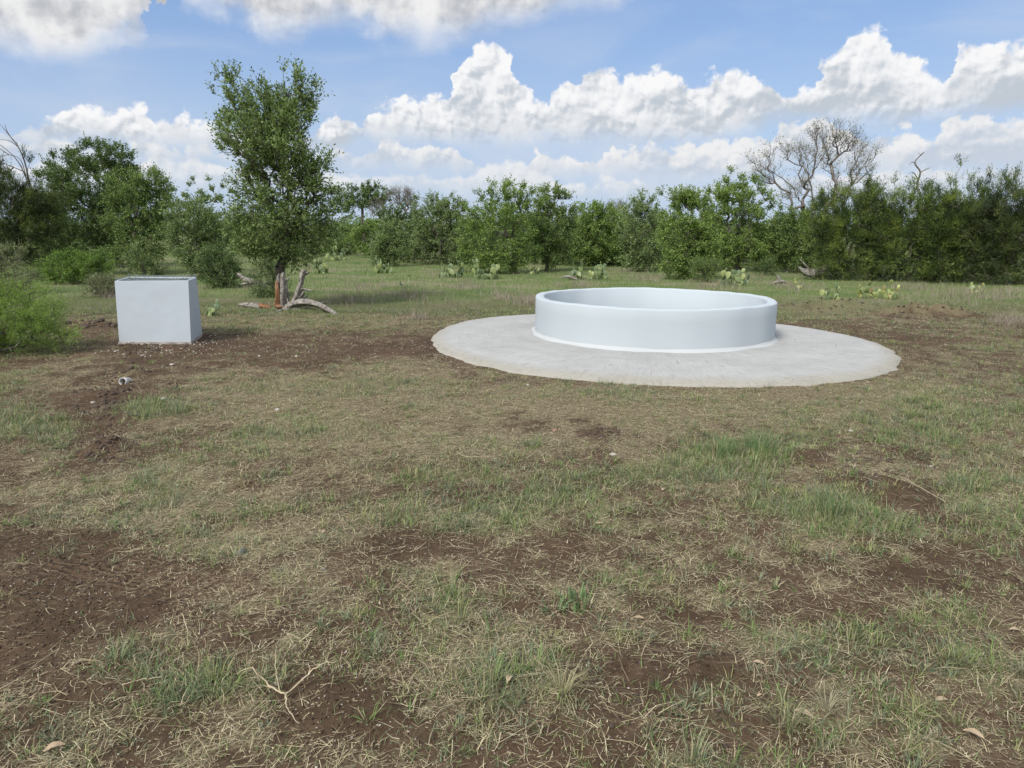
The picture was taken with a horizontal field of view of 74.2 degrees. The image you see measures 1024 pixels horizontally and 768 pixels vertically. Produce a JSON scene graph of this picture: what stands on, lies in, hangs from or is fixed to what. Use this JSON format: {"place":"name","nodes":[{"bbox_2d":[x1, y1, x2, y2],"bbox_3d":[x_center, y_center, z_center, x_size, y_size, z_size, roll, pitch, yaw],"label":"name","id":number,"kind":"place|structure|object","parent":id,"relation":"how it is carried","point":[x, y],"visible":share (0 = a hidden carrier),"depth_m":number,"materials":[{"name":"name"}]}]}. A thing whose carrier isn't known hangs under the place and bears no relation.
{"place":"outdoors","nodes":[
{"label":"outdoors","id":0,"kind":"place"},
{"bbox_2d":[0,231,1023,767],"bbox_3d":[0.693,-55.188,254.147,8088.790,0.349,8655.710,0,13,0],"label":"ground","id":1,"kind":"structure","parent":0,"point":[552,547],"depth_m":3.42,"materials":[{"name":"soil"}]},
{"bbox_2d":[0,240,44,293],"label":"grey shrub","id":2,"kind":"object","parent":1,"relation":"on","point":[32,273],"visible":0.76,"depth_m":17.30,"materials":[{"name":"green plant"}]},
{"bbox_2d":[0,142,79,275],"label":"juniper tree","id":3,"kind":"object","parent":1,"relation":"on","point":[30,225],"visible":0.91,"depth_m":23.11,"materials":[{"name":"green plant"}]},
{"bbox_2d":[0,124,30,209],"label":"dead boughs","id":4,"kind":"object","parent":3,"relation":"attached to","point":[16,144],"visible":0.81,"depth_m":23.06,"materials":[{"name":"wood"}]},
{"bbox_2d":[0,266,87,355],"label":"feathery bush","id":5,"kind":"object","parent":1,"relation":"on","point":[11,327],"visible":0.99,"depth_m":8.95,"materials":[{"name":"green plant"}]},
{"bbox_2d":[43,741,64,752],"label":"dry leaf","id":6,"kind":"object","parent":1,"relation":"on","point":[55,743],"visible":0.93,"depth_m":2.11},
{"bbox_2d":[17,207,126,253],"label":"background tree","id":7,"kind":"object","parent":1,"relation":"on","point":[74,239],"visible":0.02,"depth_m":44.87,"materials":[{"name":"green plant"}]},
{"bbox_2d":[27,244,118,284],"bbox_3d":[-13.322,-3.603,20.726,2.442,1.345,1.810,3,13,14],"label":"leafy shrub","id":8,"kind":"object","parent":1,"relation":"on","point":[77,271],"visible":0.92,"depth_m":20.49,"materials":[{"name":"green plant"}]},
{"bbox_2d":[29,131,149,267],"bbox_3d":[-18.331,-7.706,29.061,5.369,5.827,4.061,0,13,0],"label":"oak tree","id":9,"kind":"object","parent":1,"relation":"on","point":[83,240],"visible":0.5,"depth_m":28.36,"materials":[{"name":"green plant"}]},
{"bbox_2d":[77,258,121,297],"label":"brown shrub","id":10,"kind":"object","parent":1,"relation":"on","point":[102,288],"visible":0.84,"depth_m":16.66,"materials":[{"name":"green plant"}]},
{"bbox_2d":[88,635,138,668],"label":"grass clump","id":11,"kind":"object","parent":1,"relation":"on","point":[115,654],"visible":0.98,"depth_m":2.55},
{"bbox_2d":[119,377,131,384],"bbox_3d":[-4.151,-0.032,7.272,0.086,0.094,0.123,0,13,0],"label":"drain pipe","id":12,"kind":"object","parent":1,"relation":"on","point":[125,379],"visible":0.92,"depth_m":7.24,"materials":[{"name":"grey plastic"}]},
{"bbox_2d":[93,161,181,273],"bbox_3d":[-14.027,-6.171,25.360,3.458,4.099,2.752,10,16,36],"label":"oak tree","id":13,"kind":"object","parent":1,"relation":"on","point":[127,226],"visible":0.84,"depth_m":24.82,"materials":[{"name":"green plant"}]},
{"bbox_2d":[122,676,161,685],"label":"fallen twig","id":14,"kind":"object","parent":1,"relation":"on","point":[138,680],"visible":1,"depth_m":2.40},
{"bbox_2d":[116,236,172,276],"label":"oak tree","id":15,"kind":"object","parent":1,"relation":"on","point":[134,255],"visible":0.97,"depth_m":23.51,"materials":[{"name":"green plant"}]},
{"bbox_2d":[115,274,202,344],"bbox_3d":[-5.312,-1.149,10.229,1.377,0.985,1.028,0,13,0],"label":"concrete tank","id":16,"kind":"object","parent":1,"relation":"on","point":[163,309],"visible":0.99,"depth_m":9.78,"materials":[{"name":"white paint"}]},
{"bbox_2d":[148,670,209,719],"bbox_3d":[-1.141,1.055,2.317,0.219,0.084,0.238,0,13,0],"label":"grass clump","id":17,"kind":"object","parent":1,"relation":"on","point":[173,697],"visible":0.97,"depth_m":2.33,"materials":[{"name":"plant"}]},
{"bbox_2d":[148,174,233,251],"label":"oak tree","id":18,"kind":"object","parent":1,"relation":"on","point":[217,198],"visible":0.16,"depth_m":50.49,"materials":[{"name":"green plant"}]},
{"bbox_2d":[158,192,235,279],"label":"oak tree","id":19,"kind":"object","parent":1,"relation":"on","point":[206,222],"visible":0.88,"depth_m":22.63,"materials":[{"name":"green plant"}]},
{"bbox_2d":[178,667,236,711],"bbox_3d":[-1.071,1.053,2.358,0.218,0.083,0.194,0,13,0],"label":"grass clump","id":20,"kind":"object","parent":1,"relation":"on","point":[201,683],"visible":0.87,"depth_m":2.38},
{"bbox_2d":[206,299,219,315],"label":"prickly pear","id":21,"kind":"object","parent":1,"relation":"on","point":[210,311],"visible":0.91,"depth_m":12.91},
{"bbox_2d":[192,242,247,288],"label":"shrub","id":22,"kind":"object","parent":1,"relation":"on","point":[210,256],"visible":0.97,"depth_m":19.32,"materials":[{"name":"green plant"}]},
{"bbox_2d":[179,211,309,253],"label":"background tree","id":23,"kind":"object","parent":1,"relation":"on","point":[233,242],"visible":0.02,"depth_m":48.01,"materials":[{"name":"green plant"}]},
{"bbox_2d":[237,273,261,284],"bbox_3d":[-7.295,-2.916,18.820,0.687,0.353,0.148,0,13,0],"label":"fallen log","id":24,"kind":"object","parent":1,"relation":"on","point":[242,277],"visible":0.79,"depth_m":18.79,"materials":[{"name":"grey wood"}]},
{"bbox_2d":[237,302,271,307],"bbox_3d":[-5.492,-1.668,14.484,0.760,0.166,0.150,0,13,0],"label":"fallen log","id":25,"kind":"object","parent":1,"relation":"on","point":[254,305],"visible":0.81,"depth_m":14.44,"materials":[{"name":"grey wood"}]},
{"bbox_2d":[240,257,293,298],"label":"bush","id":26,"kind":"object","parent":1,"relation":"on","point":[268,293],"visible":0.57,"depth_m":16.81,"materials":[{"name":"green plant"}]},
{"bbox_2d":[228,224,332,256],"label":"background tree","id":27,"kind":"object","parent":1,"relation":"on","point":[292,245],"visible":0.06,"depth_m":43.12,"materials":[{"name":"green plant"}]},
{"bbox_2d":[273,272,289,309],"bbox_3d":[-4.808,-1.895,14.165,0.365,0.886,0.308,0,13,0],"label":"split stump","id":28,"kind":"object","parent":1,"relation":"on","point":[281,292],"visible":0.78,"depth_m":14.10,"materials":[{"name":"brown wood"}]},
{"bbox_2d":[205,51,358,276],"bbox_3d":[-4.941,-4.143,14.146,2.705,5.205,2.658,12,17,42],"label":"oak tree","id":29,"kind":"object","parent":1,"relation":"on","point":[278,123],"visible":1,"depth_m":13.84,"materials":[{"name":"green plant"}]},
{"bbox_2d":[237,651,337,722],"bbox_3d":[-0.811,1.043,2.343,0.353,0.074,0.290,0,13,0],"label":"fallen twig","id":30,"kind":"object","parent":1,"relation":"on","point":[279,690],"visible":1,"depth_m":2.39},
{"bbox_2d":[232,210,357,253],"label":"background tree","id":31,"kind":"object","parent":1,"relation":"on","point":[321,236],"visible":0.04,"depth_m":50.68,"materials":[{"name":"green plant"}]},
{"bbox_2d":[278,269,336,314],"bbox_3d":[-4.168,-1.808,13.614,1.863,0.957,1.462,0,13,0],"label":"fallen branch","id":32,"kind":"object","parent":1,"relation":"on","point":[299,300],"visible":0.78,"depth_m":13.89,"materials":[{"name":"grey wood"}]},
{"bbox_2d":[312,258,328,273],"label":"prickly pear","id":33,"kind":"object","parent":1,"relation":"on","point":[323,268],"visible":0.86,"depth_m":26.74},
{"bbox_2d":[324,239,346,260],"bbox_3d":[-9.875,-7.467,37.778,1.142,1.222,0.872,10,16,36],"label":"prickly pear","id":34,"kind":"object","parent":1,"relation":"on","point":[334,256],"visible":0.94,"depth_m":37.84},
{"bbox_2d":[315,220,360,255],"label":"oak tree","id":35,"kind":"object","parent":1,"relation":"on","point":[341,246],"visible":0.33,"depth_m":46.56,"materials":[{"name":"green plant"}]},
{"bbox_2d":[327,179,394,242],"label":"oak tree","id":36,"kind":"object","parent":1,"relation":"on","point":[365,192],"visible":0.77,"depth_m":74.88,"materials":[{"name":"green plant"}]},
{"bbox_2d":[339,217,384,257],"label":"oak tree","id":37,"kind":"object","parent":1,"relation":"on","point":[360,231],"visible":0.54,"depth_m":42.82,"materials":[{"name":"green plant"}]},
{"bbox_2d":[366,195,393,219],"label":"bare tree","id":38,"kind":"object","parent":1,"relation":"on","point":[377,202],"visible":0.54,"depth_m":57.80,"materials":[{"name":"grey plant"}]},
{"bbox_2d":[374,258,391,273],"bbox_3d":[-5.173,-4.720,27.062,0.729,0.617,0.510,-6,14,-24],"label":"prickly pear","id":39,"kind":"object","parent":1,"relation":"on","point":[378,267],"visible":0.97,"depth_m":27.00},
{"bbox_2d":[363,215,410,266],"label":"oak tree","id":40,"kind":"object","parent":1,"relation":"on","point":[384,253],"visible":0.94,"depth_m":32.16,"materials":[{"name":"green plant"}]},
{"bbox_2d":[381,183,420,229],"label":"bare tree","id":41,"kind":"object","parent":1,"relation":"on","point":[403,198],"visible":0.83,"depth_m":59.74,"materials":[{"name":"grey plant"}]},
{"bbox_2d":[380,200,431,258],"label":"oak tree","id":42,"kind":"object","parent":1,"relation":"on","point":[389,211],"visible":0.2,"depth_m":39.59,"materials":[{"name":"green plant"}]},
{"bbox_2d":[354,208,472,252],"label":"background tree","id":43,"kind":"object","parent":1,"relation":"on","point":[380,216],"visible":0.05,"depth_m":45.54,"materials":[{"name":"green plant"}]},
{"bbox_2d":[407,188,478,264],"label":"oak tree","id":44,"kind":"object","parent":1,"relation":"on","point":[442,210],"visible":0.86,"depth_m":34.06,"materials":[{"name":"green plant"}]},
{"bbox_2d":[439,261,463,277],"bbox_3d":[-2.194,-4.169,24.619,0.922,0.624,0.444,0,13,0],"label":"prickly pear","id":45,"kind":"object","parent":1,"relation":"on","point":[444,273],"visible":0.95,"depth_m":24.56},
{"bbox_2d":[396,215,526,263],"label":"background tree","id":46,"kind":"object","parent":1,"relation":"on","point":[408,258],"visible":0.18,"depth_m":35.79,"materials":[{"name":"green plant"}]},
{"bbox_2d":[415,207,513,255],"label":"background tree","id":47,"kind":"object","parent":1,"relation":"on","point":[463,224],"visible":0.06,"depth_m":44.18,"materials":[{"name":"green plant"}]},
{"bbox_2d":[471,259,499,279],"bbox_3d":[-0.937,-4.032,23.812,1.034,0.741,0.506,0,13,0],"label":"prickly pear","id":48,"kind":"object","parent":1,"relation":"on","point":[493,275],"visible":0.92,"depth_m":23.84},
{"bbox_2d":[1,297,994,767],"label":"soil clods","id":49,"kind":"object","parent":1,"relation":"on","point":[113,437],"visible":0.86,"depth_m":4.87,"materials":[{"name":"soil"}]},
{"bbox_2d":[1,301,996,767],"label":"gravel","id":50,"kind":"structure","parent":1,"relation":"on","point":[405,523],"depth_m":3.21,"materials":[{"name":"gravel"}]},
{"bbox_2d":[451,173,547,273],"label":"oak tree","id":51,"kind":"object","parent":1,"relation":"on","point":[507,211],"visible":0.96,"depth_m":26.74,"materials":[{"name":"green plant"}]},
{"bbox_2d":[448,205,564,258],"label":"background tree","id":52,"kind":"object","parent":1,"relation":"on","point":[497,234],"visible":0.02,"depth_m":40.52,"materials":[{"name":"green plant"}]},
{"bbox_2d":[0,312,1023,767],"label":"straw","id":53,"kind":"object","parent":1,"relation":"on","point":[502,638],"visible":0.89,"depth_m":3.36,"materials":[{"name":"plant"}]},
{"bbox_2d":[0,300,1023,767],"bbox_3d":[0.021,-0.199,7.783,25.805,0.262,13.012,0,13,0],"label":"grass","id":54,"kind":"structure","parent":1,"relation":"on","point":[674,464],"depth_m":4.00,"materials":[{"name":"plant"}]},
{"bbox_2d":[0,248,1023,323],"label":"meadow grass","id":55,"kind":"structure","parent":1,"relation":"on","point":[554,272],"depth_m":21.46,"materials":[{"name":"plant"}]},
{"bbox_2d":[0,326,1023,767],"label":"soil crumbs","id":56,"kind":"object","parent":1,"relation":"on","point":[38,614],"visible":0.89,"depth_m":2.94,"materials":[{"name":"soil"}]},
{"bbox_2d":[2,212,1022,249],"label":"wood","id":57,"kind":"object","parent":1,"relation":"on","point":[357,219],"visible":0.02,"depth_m":100.01,"materials":[{"name":"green plant"}]},
{"bbox_2d":[529,266,539,274],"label":"prickly pear","id":58,"kind":"object","parent":1,"relation":"on","point":[531,269],"visible":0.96,"depth_m":26.77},
{"bbox_2d":[514,180,582,270],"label":"oak tree","id":59,"kind":"object","parent":1,"relation":"on","point":[551,248],"visible":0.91,"depth_m":28.86,"materials":[{"name":"green plant"}]},
{"bbox_2d":[536,596,571,616],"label":"broad leaf plant","id":60,"kind":"object","parent":1,"relation":"on","point":[560,603],"visible":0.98,"depth_m":2.94,"materials":[{"name":"green plant"}]},
{"bbox_2d":[502,214,614,257],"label":"background tree","id":61,"kind":"object","parent":1,"relation":"on","point":[559,230],"visible":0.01,"depth_m":42.71,"materials":[{"name":"green plant"}]},
{"bbox_2d":[94,263,1023,328],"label":"dead weeds","id":62,"kind":"object","parent":1,"relation":"on","point":[500,296],"visible":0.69,"depth_m":17.89,"materials":[{"name":"plant"}]},
{"bbox_2d":[520,651,607,711],"bbox_3d":[0.181,1.003,2.380,0.302,0.180,0.304,7,14,28],"label":"grass clump","id":63,"kind":"object","parent":1,"relation":"on","point":[558,682],"visible":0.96,"depth_m":2.39,"materials":[{"name":"plant"}]},
{"bbox_2d":[561,275,577,279],"bbox_3d":[2.017,-3.729,23.751,0.597,0.168,0.117,0,13,0],"label":"fallen log","id":64,"kind":"object","parent":1,"relation":"on","point":[570,277],"visible":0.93,"depth_m":23.73,"materials":[{"name":"grey wood"}]},
{"bbox_2d":[555,582,593,612],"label":"grass tuft","id":65,"kind":"object","parent":1,"relation":"on","point":[576,606],"visible":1,"depth_m":2.98,"materials":[{"name":"green plant"}]},
{"bbox_2d":[514,216,648,265],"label":"background tree","id":66,"kind":"object","parent":1,"relation":"on","point":[608,263],"visible":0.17,"depth_m":34.57,"materials":[{"name":"green plant"}]},
{"bbox_2d":[567,260,607,279],"bbox_3d":[2.679,-4.083,24.093,1.491,0.730,0.926,0,13,0],"label":"prickly pear","id":67,"kind":"object","parent":1,"relation":"on","point":[601,272],"visible":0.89,"depth_m":23.97,"materials":[{"name":"plant"}]},
{"bbox_2d":[563,198,636,266],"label":"oak tree","id":68,"kind":"object","parent":1,"relation":"on","point":[598,247],"visible":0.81,"depth_m":33.80,"materials":[{"name":"green plant"}]},
{"bbox_2d":[603,197,631,217],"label":"bare tree","id":69,"kind":"object","parent":1,"relation":"on","point":[617,207],"visible":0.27,"depth_m":53.14,"materials":[{"name":"grey plant"}]},
{"bbox_2d":[577,203,663,254],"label":"background tree","id":70,"kind":"object","parent":1,"relation":"on","point":[615,227],"visible":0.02,"depth_m":43.24,"materials":[{"name":"green plant"}]},
{"bbox_2d":[611,187,669,271],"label":"oak tree","id":71,"kind":"object","parent":1,"relation":"on","point":[636,253],"visible":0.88,"depth_m":28.86,"materials":[{"name":"green plant"}]},
{"bbox_2d":[600,208,686,253],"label":"background tree","id":72,"kind":"object","parent":1,"relation":"on","point":[642,225],"visible":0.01,"depth_m":42.73,"materials":[{"name":"green plant"}]},
{"bbox_2d":[431,314,900,387],"bbox_3d":[2.115,-0.671,10.492,6.880,0.205,6.820,0,13,0],"label":"concrete pad","id":73,"kind":"object","parent":1,"relation":"on","point":[510,343],"visible":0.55,"depth_m":8.46,"materials":[{"name":"concrete"}]},
{"bbox_2d":[532,287,778,352],"bbox_3d":[2.209,-1.085,10.642,3.796,0.584,3.809,0,13,0],"label":"water trough","id":74,"kind":"object","parent":73,"relation":"on","point":[649,319],"visible":1,"depth_m":9.21,"materials":[{"name":"white paint"}]},
{"bbox_2d":[605,220,731,267],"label":"background tree","id":75,"kind":"object","parent":1,"relation":"on","point":[619,253],"visible":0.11,"depth_m":34.03,"materials":[{"name":"green plant"}]},
{"bbox_2d":[649,183,728,279],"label":"oak tree","id":76,"kind":"object","parent":1,"relation":"on","point":[701,235],"visible":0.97,"depth_m":24.05,"materials":[{"name":"green plant"}]},
{"bbox_2d":[688,251,724,281],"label":"bush","id":77,"kind":"object","parent":1,"relation":"on","point":[701,265],"visible":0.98,"depth_m":23.10,"materials":[{"name":"green plant"}]},
{"bbox_2d":[680,713,732,765],"bbox_3d":[0.599,1.101,2.088,0.163,0.149,0.162,4,13,16],"label":"grass clump","id":78,"kind":"object","parent":1,"relation":"on","point":[698,743],"visible":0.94,"depth_m":2.10,"materials":[{"name":"plant"}]},
{"bbox_2d":[670,211,765,260],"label":"background tree","id":79,"kind":"object","parent":1,"relation":"on","point":[726,228],"visible":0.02,"depth_m":38.51,"materials":[{"name":"green plant"}]},
{"bbox_2d":[703,429,742,458],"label":"grass clump","id":80,"kind":"object","parent":1,"relation":"on","point":[723,443],"visible":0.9,"depth_m":4.96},
{"bbox_2d":[720,268,749,284],"bbox_3d":[7.243,-3.469,21.917,0.926,0.563,0.508,0,13,0],"label":"prickly pear","id":81,"kind":"object","parent":1,"relation":"on","point":[733,275],"visible":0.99,"depth_m":21.79,"materials":[{"name":"plant"}]},
{"bbox_2d":[694,163,789,271],"bbox_3d":[10.071,-7.174,29.816,4.515,4.943,3.086,0,13,0],"label":"oak tree","id":82,"kind":"object","parent":1,"relation":"on","point":[757,248],"visible":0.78,"depth_m":29.45,"materials":[{"name":"green plant"}]},
{"bbox_2d":[737,425,779,455],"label":"grass clump","id":83,"kind":"object","parent":1,"relation":"on","point":[755,442],"visible":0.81,"depth_m":5.08,"materials":[{"name":"plant"}]},
{"bbox_2d":[720,222,798,265],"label":"background tree","id":84,"kind":"object","parent":1,"relation":"on","point":[746,230],"visible":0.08,"depth_m":35.25,"materials":[{"name":"green plant"}]},
{"bbox_2d":[749,255,780,275],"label":"bush","id":85,"kind":"object","parent":1,"relation":"on","point":[768,267],"visible":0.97,"depth_m":27.35,"materials":[{"name":"green plant"}]},
{"bbox_2d":[770,576,784,589],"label":"grass clump","id":86,"kind":"object","parent":1,"relation":"on","point":[775,585],"visible":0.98,"depth_m":3.11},
{"bbox_2d":[772,275,786,283],"bbox_3d":[8.617,-3.361,21.775,0.486,0.299,0.147,0,13,0],"label":"dead stub","id":87,"kind":"object","parent":1,"relation":"on","point":[779,280],"visible":0.92,"depth_m":21.75,"materials":[{"name":"grey wood"}]},
{"bbox_2d":[745,676,827,745],"bbox_3d":[0.901,1.072,2.234,0.247,0.142,0.260,0,13,0],"label":"grass clump","id":88,"kind":"object","parent":1,"relation":"on","point":[788,724],"visible":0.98,"depth_m":2.24,"materials":[{"name":"plant"}]},
{"bbox_2d":[794,278,801,288],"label":"prickly pear","id":89,"kind":"object","parent":1,"relation":"on","point":[799,283],"visible":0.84,"depth_m":20.47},
{"bbox_2d":[760,199,838,272],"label":"oak tree","id":90,"kind":"object","parent":1,"relation":"on","point":[784,235],"visible":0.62,"depth_m":28.96,"materials":[{"name":"green plant"}]},
{"bbox_2d":[794,707,813,716],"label":"dry leaf","id":91,"kind":"object","parent":1,"relation":"on","point":[797,710],"visible":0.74,"depth_m":2.29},
{"bbox_2d":[773,214,844,268],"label":"juniper tree","id":92,"kind":"object","parent":1,"relation":"on","point":[786,266],"visible":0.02,"depth_m":32.12,"materials":[{"name":"green plant"}]},
{"bbox_2d":[786,192,832,267],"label":"oak tree","id":93,"kind":"object","parent":1,"relation":"on","point":[812,209],"visible":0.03,"depth_m":32.80,"materials":[{"name":"green plant"}]},
{"bbox_2d":[741,117,884,268],"bbox_3d":[13.448,-8.663,30.841,6.950,6.827,2.210,0,13,0],"label":"bare tree","id":94,"kind":"object","parent":1,"relation":"on","point":[828,158],"visible":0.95,"depth_m":30.53,"materials":[{"name":"grey plant"}]},
{"bbox_2d":[798,259,858,276],"bbox_3d":[11.810,-4.296,25.141,2.372,0.687,0.344,0,13,0],"label":"fallen log","id":95,"kind":"object","parent":1,"relation":"on","point":[807,272],"visible":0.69,"depth_m":25.10,"materials":[{"name":"grey wood"}]},
{"bbox_2d":[820,282,839,299],"bbox_3d":[7.904,-2.281,16.782,0.512,0.462,0.281,0,13,0],"label":"prickly pear","id":96,"kind":"object","parent":1,"relation":"on","point":[834,297],"visible":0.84,"depth_m":16.80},
{"bbox_2d":[806,685,855,714],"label":"grass clump","id":97,"kind":"object","parent":1,"relation":"on","point":[827,708],"visible":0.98,"depth_m":2.31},
{"bbox_2d":[810,481,858,519],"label":"grass clump","id":98,"kind":"object","parent":1,"relation":"on","point":[833,502],"visible":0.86,"depth_m":3.91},
{"bbox_2d":[795,170,900,279],"bbox_3d":[12.496,-5.686,24.872,3.936,4.227,2.532,0,13,0],"label":"juniper tree","id":99,"kind":"object","parent":1,"relation":"on","point":[829,231],"visible":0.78,"depth_m":24.55,"materials":[{"name":"green plant"}]},
{"bbox_2d":[857,280,899,298],"bbox_3d":[9.400,-2.429,17.378,1.047,0.484,0.656,0,13,0],"label":"prickly pear","id":100,"kind":"object","parent":1,"relation":"on","point":[866,290],"visible":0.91,"depth_m":17.35,"materials":[{"name":"plant"}]},
{"bbox_2d":[847,170,962,282],"bbox_3d":[14.093,-5.467,24.366,4.109,4.352,2.536,0,13,0],"label":"juniper tree","id":101,"kind":"object","parent":1,"relation":"on","point":[896,225],"visible":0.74,"depth_m":24.06,"materials":[{"name":"green plant"}]},
{"bbox_2d":[909,152,930,267],"bbox_3d":[15.287,-6.469,25.727,0.917,4.458,0.197,0,13,0],"label":"dead snag","id":102,"kind":"object","parent":1,"relation":"on","point":[917,167],"visible":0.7,"depth_m":25.36,"materials":[{"name":"wood"}]},
{"bbox_2d":[898,476,945,502],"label":"fallen twig","id":103,"kind":"object","parent":1,"relation":"on","point":[918,486],"visible":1,"depth_m":4.29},
{"bbox_2d":[906,153,1019,283],"bbox_3d":[15.898,-5.624,23.892,3.867,4.870,2.630,0,13,0],"label":"juniper tree","id":104,"kind":"object","parent":1,"relation":"on","point":[951,220],"visible":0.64,"depth_m":23.54,"materials":[{"name":"green plant"}]},
{"bbox_2d":[963,728,983,738],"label":"dry leaf","id":105,"kind":"object","parent":1,"relation":"on","point":[975,731],"visible":1,"depth_m":2.19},
{"bbox_2d":[969,282,985,293],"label":"prickly pear","id":106,"kind":"object","parent":1,"relation":"on","point":[972,287],"visible":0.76,"depth_m":19.29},
{"bbox_2d":[953,162,1023,284],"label":"juniper tree","id":107,"kind":"object","parent":1,"relation":"on","point":[988,257],"visible":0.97,"depth_m":22.71,"materials":[{"name":"green plant"}]},
{"bbox_2d":[0,0,1023,234],"label":"sky","id":108,"kind":"structure","parent":0,"point":[604,99],"materials":[{"name":"blue"}]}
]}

